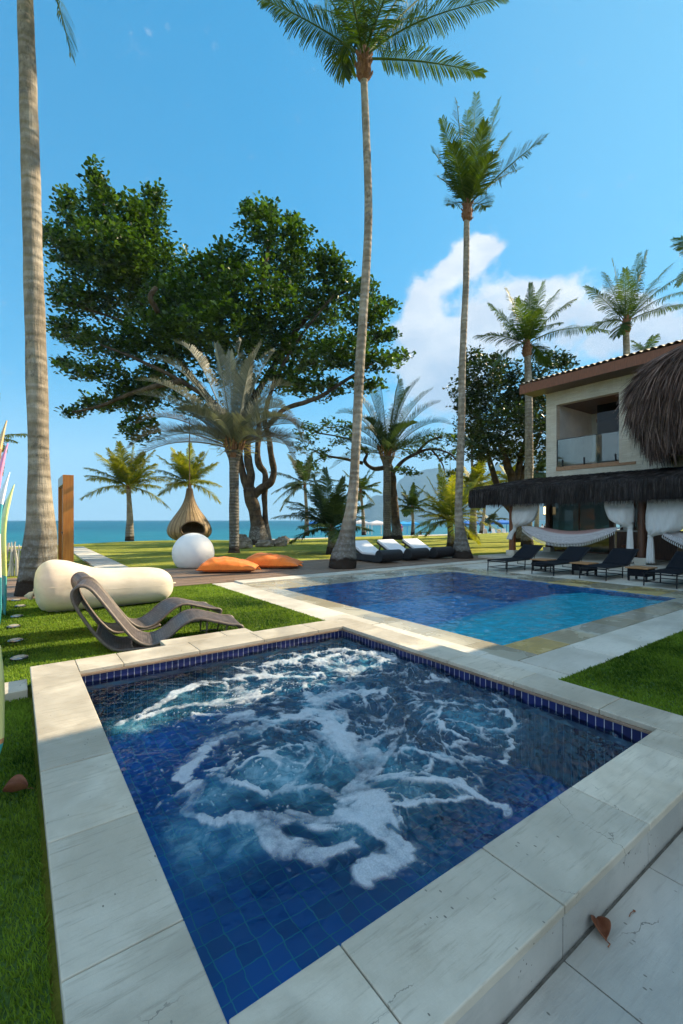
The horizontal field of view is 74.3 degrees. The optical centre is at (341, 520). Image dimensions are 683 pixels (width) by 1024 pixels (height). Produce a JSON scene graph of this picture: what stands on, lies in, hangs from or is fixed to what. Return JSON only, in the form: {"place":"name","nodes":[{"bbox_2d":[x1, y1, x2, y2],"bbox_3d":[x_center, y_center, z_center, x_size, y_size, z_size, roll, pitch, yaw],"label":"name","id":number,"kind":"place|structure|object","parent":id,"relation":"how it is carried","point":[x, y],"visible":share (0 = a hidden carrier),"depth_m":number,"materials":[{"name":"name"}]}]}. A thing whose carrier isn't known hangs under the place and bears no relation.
{"place":"outdoors","nodes":[
{"label":"outdoors","id":0,"kind":"place"},
{"bbox_2d":[74,547,128,567],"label":"stone path","id":1,"kind":"structure","parent":0,"point":[91,558],"depth_m":16.44,"materials":[{"name":"grey stone"}]},
{"bbox_2d":[0,583,324,1023],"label":"artificial turf","id":2,"kind":"structure","parent":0,"point":[30,977],"depth_m":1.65,"materials":[{"name":"green plant"}]},
{"bbox_2d":[0,645,4,752],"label":"surfboard","id":3,"kind":"object","parent":2,"relation":"on","point":[2,706],"visible":1,"depth_m":2.36,"materials":[{"name":"plastic"}]},
{"bbox_2d":[0,420,6,458],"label":"surfboard","id":4,"kind":"object","parent":2,"relation":"on","point":[2,434],"visible":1,"depth_m":5.16,"materials":[{"name":"yellow plastic"}]},
{"bbox_2d":[0,443,7,485],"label":"surfboard","id":5,"kind":"object","parent":2,"relation":"on","point":[2,460],"visible":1,"depth_m":5.71,"materials":[{"name":"pink plastic"}]},
{"bbox_2d":[0,472,9,623],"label":"surfboard","id":6,"kind":"object","parent":2,"relation":"on","point":[3,492],"visible":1,"depth_m":6.27,"materials":[{"name":"white plastic"}]},
{"bbox_2d":[1,484,14,614],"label":"surfboard","id":7,"kind":"object","parent":2,"relation":"on","point":[3,546],"visible":0.86,"depth_m":6.86,"materials":[{"name":"plastic"}]},
{"bbox_2d":[6,624,20,627],"bbox_3d":[-4.465,1.441,6.135,0.160,0.034,0.160,0,0,0],"label":"ground light","id":8,"kind":"object","parent":2,"relation":"on","point":[14,625],"visible":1,"depth_m":6.09,"materials":[{"name":"stone"}]},
{"bbox_2d":[8,638,23,642],"bbox_3d":[-3.914,1.441,5.414,0.160,0.034,0.160,0,0,0],"label":"ground light","id":9,"kind":"object","parent":2,"relation":"on","point":[14,640],"visible":0.99,"depth_m":5.38,"materials":[{"name":"stone"}]},
{"bbox_2d":[5,679,27,701],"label":"stone kerb","id":10,"kind":"structure","parent":2,"relation":"on","point":[15,690],"depth_m":3.71,"materials":[{"name":"stone"}]},
{"bbox_2d":[10,614,22,617],"bbox_3d":[-4.877,1.441,6.767,0.160,0.034,0.160,0,0,0],"label":"ground light","id":11,"kind":"object","parent":2,"relation":"on","point":[16,615],"visible":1,"depth_m":6.73,"materials":[{"name":"stone"}]},
{"bbox_2d":[2,774,33,791],"bbox_3d":[-1.718,1.401,2.390,0.124,0.074,0.083,0,0,-50],"label":"fallen leaf","id":12,"kind":"object","parent":2,"relation":"on","point":[17,782],"visible":1,"depth_m":2.38,"materials":[{"name":"brown plant"}]},
{"bbox_2d":[10,655,27,660],"bbox_3d":[-3.381,1.441,4.729,0.160,0.034,0.160,0,0,0],"label":"ground light","id":13,"kind":"object","parent":2,"relation":"on","point":[18,657],"visible":1,"depth_m":4.69,"materials":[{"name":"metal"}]},
{"bbox_2d":[24,560,175,611],"bbox_3d":[-4.003,1.056,7.658,2.284,0.839,0.850,0,0,-36],"label":"inflatable lounger","id":14,"kind":"object","parent":2,"relation":"on","point":[52,589],"visible":0.86,"depth_m":7.33,"materials":[{"name":"beige fabric"}]},
{"bbox_2d":[71,572,221,633],"bbox_3d":[-2.660,1.078,6.272,1.854,0.777,0.616,0,0,-37],"label":"rattan chaise","id":15,"kind":"object","parent":2,"relation":"on","point":[155,616],"visible":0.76,"depth_m":6.19,"materials":[{"name":"wicker"}]},
{"bbox_2d":[70,578,243,651],"bbox_3d":[-2.165,1.078,5.434,1.854,0.777,0.616,0,0,-25],"label":"rattan chaise","id":16,"kind":"object","parent":2,"relation":"on","point":[135,638],"visible":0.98,"depth_m":5.29,"materials":[{"name":"wicker"}]},
{"bbox_2d":[30,617,682,1023],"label":"hot tub","id":17,"kind":"object","parent":2,"relation":"on","point":[342,821],"visible":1,"depth_m":2.33,"materials":[{"name":"stone"}]},
{"bbox_2d":[6,521,480,546],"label":"beach","id":18,"kind":"structure","parent":0,"point":[366,536],"depth_m":61.53,"materials":[{"name":"beige sand"}]},
{"bbox_2d":[147,443,222,504],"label":"coconut palm","id":19,"kind":"object","parent":18,"relation":"on","point":[181,468],"visible":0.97,"depth_m":35.02,"materials":[{"name":"green plant"}]},
{"bbox_2d":[269,447,339,535],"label":"coconut palm","id":20,"kind":"object","parent":18,"relation":"on","point":[304,477],"visible":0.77,"depth_m":41.70,"materials":[{"name":"green plant"}]},
{"bbox_2d":[335,470,382,534],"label":"coconut palm","id":21,"kind":"object","parent":18,"relation":"on","point":[363,482],"visible":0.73,"depth_m":43.71,"materials":[{"name":"green plant"}]},
{"bbox_2d":[356,520,368,533],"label":"beach canopy","id":22,"kind":"object","parent":18,"relation":"on","point":[358,522],"visible":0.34,"depth_m":71.05,"materials":[{"name":"white fabric"}]},
{"bbox_2d":[365,520,382,533],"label":"beach canopy","id":23,"kind":"object","parent":18,"relation":"on","point":[376,522],"visible":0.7,"depth_m":69.06,"materials":[{"name":"white fabric"}]},
{"bbox_2d":[400,521,410,525],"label":"beach canopy","id":24,"kind":"object","parent":18,"relation":"on","point":[403,523],"visible":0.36,"depth_m":67.04,"materials":[{"name":"blue fabric"}]},
{"bbox_2d":[398,482,427,534],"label":"coconut palm","id":25,"kind":"object","parent":18,"relation":"on","point":[411,500],"visible":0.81,"depth_m":43.76,"materials":[{"name":"green plant"}]},
{"bbox_2d":[463,476,499,533],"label":"coconut palm","id":26,"kind":"object","parent":18,"relation":"on","point":[482,524],"visible":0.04,"depth_m":51.86,"materials":[{"name":"plant"}]},
{"bbox_2d":[477,508,508,531],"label":"coconut palm","id":27,"kind":"object","parent":18,"relation":"on","point":[490,519],"visible":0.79,"depth_m":54.51,"materials":[{"name":"green plant"}]},
{"bbox_2d":[490,520,508,532],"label":"beach canopy","id":28,"kind":"object","parent":18,"relation":"on","point":[504,522],"visible":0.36,"depth_m":71.06,"materials":[{"name":"blue fabric"}]},
{"bbox_2d":[6,520,619,545],"bbox_3d":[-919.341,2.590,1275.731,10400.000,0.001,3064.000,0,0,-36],"label":"sea","id":29,"kind":"structure","parent":0,"point":[85,532],"depth_m":112.02,"materials":[{"name":"liquid"}]},
{"bbox_2d":[0,0,682,520],"label":"sky","id":30,"kind":"structure","parent":0,"point":[210,99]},
{"bbox_2d":[6,529,682,1023],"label":"lawn","id":31,"kind":"structure","parent":0,"point":[146,553],"depth_m":19.98,"materials":[{"name":"green plant"}]},
{"bbox_2d":[6,542,20,575],"bbox_3d":[-9.425,0.966,11.363,3.300,1.018,0.218,0,0,-36],"label":"driftwood fence","id":32,"kind":"object","parent":31,"relation":"on","point":[13,553],"visible":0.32,"depth_m":11.87,"materials":[{"name":"grey wood"}]},
{"bbox_2d":[0,393,27,474],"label":"coconut palm","id":33,"kind":"object","parent":31,"relation":"on","point":[6,440],"visible":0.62,"depth_m":24.86,"materials":[{"name":"green plant"}]},
{"bbox_2d":[58,475,73,561],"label":"shower wall","id":34,"kind":"structure","parent":31,"relation":"on","point":[66,517],"depth_m":14.48,"materials":[{"name":"orange wood"}]},
{"bbox_2d":[80,441,170,540],"bbox_3d":[-15.304,-2.054,32.210,5.777,7.053,4.804,0,0,-25],"label":"coconut palm","id":35,"kind":"object","parent":31,"relation":"on","point":[130,475],"visible":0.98,"depth_m":31.46,"materials":[{"name":"green plant"}]},
{"bbox_2d":[125,338,314,552],"bbox_3d":[-5.460,-3.302,19.822,7.751,9.584,6.254,0,0,20],"label":"feather palm","id":36,"kind":"object","parent":31,"relation":"on","point":[230,430],"visible":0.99,"depth_m":19.57,"materials":[{"name":"green plant"}]},
{"bbox_2d":[42,153,415,544],"bbox_3d":[-7.630,-9.847,27.306,24.650,23.082,11.415,0,0,0],"label":"almond tree","id":37,"kind":"object","parent":31,"relation":"on","point":[179,298],"visible":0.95,"depth_m":26.03,"materials":[{"name":"green plant"}]},
{"bbox_2d":[167,421,211,539],"bbox_3d":[-6.744,-1.751,19.995,1.906,5.305,1.903,0,0,0],"label":"nest chair","id":38,"kind":"object","parent":37,"relation":"hanging from","point":[189,517],"visible":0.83,"depth_m":19.64,"materials":[{"name":"wicker"}]},
{"bbox_2d":[239,537,252,548],"bbox_3d":[-5.144,1.257,23.937,0.859,0.765,0.749,0,0,0],"label":"rock","id":39,"kind":"object","parent":31,"relation":"on","point":[245,542],"visible":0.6,"depth_m":23.67,"materials":[{"name":"grey stone"}]},
{"bbox_2d":[7,555,491,600],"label":"wooden deck","id":40,"kind":"structure","parent":31,"relation":"on","point":[185,576],"depth_m":12.68,"materials":[{"name":"brown wood"}]},
{"bbox_2d":[14,0,76,596],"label":"coconut palm","id":41,"kind":"object","parent":40,"relation":"on","point":[39,545],"visible":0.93,"depth_m":8.76,"materials":[{"name":"grey plant"}]},
{"bbox_2d":[172,533,213,567],"bbox_3d":[-4.569,0.922,13.900,1.250,1.048,1.250,0,0,0],"label":"ball lamp","id":42,"kind":"object","parent":40,"relation":"on","point":[192,550],"visible":0.92,"depth_m":13.43,"materials":[{"name":"white plastic"}]},
{"bbox_2d":[195,556,260,571],"bbox_3d":[-3.125,1.240,12.760,1.723,0.409,1.182,0,0,-6],"label":"floor cushion","id":43,"kind":"object","parent":40,"relation":"on","point":[221,564],"visible":1,"depth_m":12.28,"materials":[{"name":"orange fabric"}]},
{"bbox_2d":[245,552,302,567],"bbox_3d":[-2.075,1.223,13.862,1.880,0.442,1.182,0,0,3],"label":"floor cushion","id":44,"kind":"object","parent":40,"relation":"on","point":[265,560],"visible":0.85,"depth_m":13.41,"materials":[{"name":"orange fabric"}]},
{"bbox_2d":[355,540,402,561],"bbox_3d":[1.141,1.084,15.900,0.940,0.663,2.020,0,0,-36],"label":"pool daybed","id":45,"kind":"object","parent":40,"relation":"on","point":[366,550],"visible":0.89,"depth_m":15.36,"materials":[{"name":"black wicker"}]},
{"bbox_2d":[377,539,429,559],"bbox_3d":[2.233,1.084,16.814,0.940,0.663,2.020,0,0,-36],"label":"pool daybed","id":46,"kind":"object","parent":40,"relation":"on","point":[408,553],"visible":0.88,"depth_m":16.20,"materials":[{"name":"black wicker"}]},
{"bbox_2d":[402,538,453,557],"bbox_3d":[3.302,1.084,17.588,0.940,0.663,2.020,0,0,-36],"label":"pool daybed","id":47,"kind":"object","parent":40,"relation":"on","point":[440,552],"visible":0.79,"depth_m":16.98,"materials":[{"name":"black wicker"}]},
{"bbox_2d":[255,540,273,546],"bbox_3d":[-4.313,1.328,25.273,1.051,0.473,0.807,0,0,0],"label":"rock","id":48,"kind":"object","parent":31,"relation":"on","point":[263,543],"visible":0.8,"depth_m":24.95,"materials":[{"name":"grey stone"}]},
{"bbox_2d":[273,537,286,545],"bbox_3d":[-3.506,1.263,25.640,0.824,0.626,0.659,0,0,-18],"label":"rock","id":49,"kind":"object","parent":31,"relation":"on","point":[279,541],"visible":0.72,"depth_m":25.39,"materials":[{"name":"grey stone"}]},
{"bbox_2d":[281,536,289,543],"bbox_3d":[-3.557,1.299,27.948,0.700,0.680,0.576,0,0,0],"label":"rock","id":50,"kind":"object","parent":31,"relation":"on","point":[286,538],"visible":0.4,"depth_m":27.85,"materials":[{"name":"grey stone"}]},
{"bbox_2d":[271,467,373,554],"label":"coconut palm","id":51,"kind":"object","parent":31,"relation":"on","point":[331,510],"visible":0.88,"depth_m":19.14,"materials":[{"name":"green plant"}]},
{"bbox_2d":[288,416,465,539],"bbox_3d":[3.031,-3.330,35.181,14.297,9.970,5.486,0,0,0],"label":"almond tree","id":52,"kind":"object","parent":31,"relation":"on","point":[396,532],"visible":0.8,"depth_m":34.72,"materials":[{"name":"green plant"}]},
{"bbox_2d":[257,0,508,568],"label":"coconut palm","id":53,"kind":"object","parent":31,"relation":"on","point":[357,28],"visible":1,"depth_m":13.54,"materials":[{"name":"green plant"}]},
{"bbox_2d":[330,373,455,539],"bbox_3d":[3.789,-4.864,33.525,8.466,12.707,7.183,0,0,44],"label":"feather palm","id":54,"kind":"object","parent":31,"relation":"on","point":[388,444],"visible":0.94,"depth_m":33.25,"materials":[{"name":"green plant"}]},
{"bbox_2d":[401,463,499,546],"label":"coconut palm","id":55,"kind":"object","parent":31,"relation":"on","point":[446,510],"visible":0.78,"depth_m":22.83,"materials":[{"name":"green plant"}]},
{"bbox_2d":[244,566,682,660],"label":"swimming pool","id":56,"kind":"structure","parent":31,"relation":"in","point":[513,616],"depth_m":9.11,"materials":[{"name":"liquid"}]},
{"bbox_2d":[435,458,501,539],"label":"coconut palm","id":57,"kind":"object","parent":31,"relation":"on","point":[478,470],"visible":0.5,"depth_m":33.62,"materials":[{"name":"green plant"}]},
{"bbox_2d":[444,422,502,475],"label":"coconut palm","id":58,"kind":"object","parent":31,"relation":"on","point":[466,442],"visible":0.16,"depth_m":36.91,"materials":[{"name":"green plant"}]},
{"bbox_2d":[431,91,547,558],"bbox_3d":[5.573,-7.943,17.354,5.249,18.892,3.613,0,0,-28],"label":"coconut palm","id":59,"kind":"object","parent":31,"relation":"on","point":[467,184],"visible":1,"depth_m":17.02,"materials":[{"name":"green plant"}]},
{"bbox_2d":[488,462,516,484],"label":"coconut palm","id":60,"kind":"object","parent":31,"relation":"on","point":[504,476],"visible":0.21,"depth_m":48.00,"materials":[{"name":"green plant"}]},
{"bbox_2d":[442,344,580,541],"bbox_3d":[11.492,-5.157,29.991,9.712,13.415,8.895,0,0,0],"label":"round tree","id":61,"kind":"object","parent":31,"relation":"on","point":[477,393],"visible":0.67,"depth_m":28.68,"materials":[{"name":"green plant"}]},
{"bbox_2d":[515,456,545,526],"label":"coconut palm","id":62,"kind":"object","parent":31,"relation":"on","point":[537,472],"visible":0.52,"depth_m":41.55,"materials":[{"name":"green plant"}]},
{"bbox_2d":[474,280,610,545],"bbox_3d":[11.012,-6.276,26.104,7.688,15.519,4.618,0,0,-26],"label":"coconut palm","id":63,"kind":"object","parent":31,"relation":"on","point":[528,325],"visible":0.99,"depth_m":25.42,"materials":[{"name":"green plant"}]},
{"bbox_2d":[468,466,682,564],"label":"thatched veranda","id":64,"kind":"object","parent":31,"relation":"on","point":[645,486],"visible":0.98,"depth_m":14.99,"materials":[{"name":"brown plant"}]},
{"bbox_2d":[506,503,538,539],"bbox_3d":[6.890,0.010,17.197,0.567,1.504,1.340,0,0,-36],"label":"curtain","id":65,"kind":"object","parent":64,"relation":"hanging from","point":[522,514],"visible":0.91,"depth_m":16.98,"materials":[{"name":"white fabric"}]},
{"bbox_2d":[604,500,634,561],"bbox_3d":[8.877,0.290,14.419,0.567,2.064,0.891,0,0,-36],"label":"curtain","id":66,"kind":"object","parent":64,"relation":"hanging from","point":[621,514],"visible":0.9,"depth_m":14.14,"materials":[{"name":"white fabric"}]},
{"bbox_2d":[645,499,682,563],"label":"curtain","id":67,"kind":"object","parent":64,"relation":"hanging from","point":[662,518],"visible":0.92,"depth_m":13.30,"materials":[{"name":"white fabric"}]},
{"bbox_2d":[478,339,682,569],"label":"beach house","id":68,"kind":"structure","parent":31,"relation":"on","point":[583,431],"depth_m":19.06,"materials":[{"name":"paint"}]},
{"bbox_2d":[520,521,633,546],"bbox_3d":[7.839,0.466,15.718,0.564,0.925,4.237,0,0,-36],"label":"hammock","id":69,"kind":"object","parent":68,"relation":"hanging from","point":[554,536],"visible":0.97,"depth_m":15.65,"materials":[{"name":"fabric"}]},
{"bbox_2d":[552,501,608,553],"bbox_3d":[10.042,0.050,19.021,0.040,2.640,2.420,0,0,-36],"label":"window","id":70,"kind":"structure","parent":68,"relation":"in","point":[571,517],"depth_m":18.91,"materials":[{"name":"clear glass"}]},
{"bbox_2d":[597,401,618,462],"bbox_3d":[12.068,-3.645,18.729,0.020,2.810,2.750,0,0,-36],"label":"balcony door","id":71,"kind":"structure","parent":68,"relation":"in","point":[607,443],"depth_m":19.49,"materials":[{"name":"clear glass"}]},
{"bbox_2d":[634,500,637,529],"bbox_3d":[11.259,0.050,17.337,0.040,2.640,0.570,0,0,-36],"label":"window","id":72,"kind":"structure","parent":68,"relation":"in","point":[635,504],"depth_m":17.29,"materials":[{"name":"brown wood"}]},
{"bbox_2d":[615,345,682,468],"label":"thatched hood","id":73,"kind":"object","parent":68,"relation":"hanging from","point":[652,396],"visible":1,"depth_m":14.44,"materials":[{"name":"brown wicker"}]},
{"bbox_2d":[615,530,682,560],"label":"bar counter","id":74,"kind":"object","parent":68,"relation":"on","point":[664,549],"visible":0.42,"depth_m":15.52,"materials":[{"name":"brown wood"}]},
{"bbox_2d":[662,532,682,547],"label":"hammock","id":75,"kind":"object","parent":68,"relation":"hanging from","point":[676,537],"visible":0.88,"depth_m":13.09,"materials":[{"name":"fabric"}]},
{"bbox_2d":[582,249,682,354],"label":"coconut palm","id":76,"kind":"object","parent":31,"relation":"on","point":[625,325],"visible":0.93,"depth_m":29.81,"materials":[{"name":"green plant"}]},
{"bbox_2d":[631,333,660,350],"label":"coconut palm","id":77,"kind":"object","parent":31,"relation":"on","point":[640,347],"visible":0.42,"depth_m":49.47,"materials":[{"name":"green plant"}]},
{"bbox_2d":[670,235,682,287],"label":"coconut palm","id":78,"kind":"object","parent":31,"relation":"on","point":[678,283],"visible":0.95,"depth_m":28.30,"materials":[{"name":"green plant"}]},
{"bbox_2d":[213,560,682,679],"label":"poolside paving","id":79,"kind":"structure","parent":0,"point":[566,661],"depth_m":6.44,"materials":[{"name":"stone"}]},
{"bbox_2d":[487,544,542,571],"bbox_3d":[5.208,1.119,13.461,1.963,0.697,0.654,0,0,-37],"label":"sun lounger","id":80,"kind":"object","parent":79,"relation":"on","point":[524,552],"visible":0.97,"depth_m":13.62,"materials":[{"name":"black metal"}]},
{"bbox_2d":[530,558,556,570],"bbox_3d":[5.896,1.301,13.169,0.560,0.330,0.500,0,0,-36],"label":"side table","id":81,"kind":"object","parent":79,"relation":"on","point":[539,560],"visible":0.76,"depth_m":13.03,"materials":[{"name":"brown wood"}]},
{"bbox_2d":[531,546,590,575],"bbox_3d":[6.136,1.119,12.554,1.963,0.697,0.654,0,0,-35],"label":"sun lounger","id":82,"kind":"object","parent":79,"relation":"on","point":[572,554],"visible":0.94,"depth_m":12.75,"materials":[{"name":"black metal"}]},
{"bbox_2d":[569,561,598,575],"bbox_3d":[6.501,1.301,12.077,0.560,0.330,0.500,0,0,-36],"label":"side table","id":83,"kind":"object","parent":79,"relation":"on","point":[576,565],"visible":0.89,"depth_m":11.99,"materials":[{"name":"black wood"}]},
{"bbox_2d":[579,548,638,580],"bbox_3d":[6.927,1.119,11.632,1.963,0.697,0.654,0,0,-36],"label":"sun lounger","id":84,"kind":"object","parent":79,"relation":"on","point":[619,557],"visible":0.98,"depth_m":11.81,"materials":[{"name":"black metal"}]},
{"bbox_2d":[625,565,657,580],"bbox_3d":[7.270,1.301,10.929,0.560,0.330,0.500,0,0,-36],"label":"side table","id":85,"kind":"object","parent":79,"relation":"on","point":[635,571],"visible":0.99,"depth_m":10.81,"materials":[{"name":"black wood"}]},
{"bbox_2d":[643,551,682,588],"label":"sun lounger","id":86,"kind":"object","parent":79,"relation":"on","point":[674,566],"visible":1,"depth_m":10.40,"materials":[{"name":"black metal"}]},
{"bbox_2d":[357,443,545,519],"bbox_3d":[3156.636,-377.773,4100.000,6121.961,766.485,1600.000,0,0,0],"label":"hills","id":87,"kind":"structure","parent":0,"point":[375,512],"depth_m":3689.36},
{"bbox_2d":[503,828,682,1023],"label":"terrace","id":88,"kind":"structure","parent":0,"point":[632,973],"depth_m":1.47,"materials":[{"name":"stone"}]},
{"bbox_2d":[591,915,610,947],"bbox_3d":[0.919,1.439,1.590,0.062,0.041,0.107,0,0,10],"label":"fallen leaf","id":89,"kind":"object","parent":88,"relation":"on","point":[602,924],"visible":1,"depth_m":1.60,"materials":[{"name":"brown plant"}]},
{"bbox_2d":[558,630,682,715],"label":"artificial turf","id":90,"kind":"structure","parent":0,"point":[672,701],"depth_m":4.05,"materials":[{"name":"green plant"}]}
]}

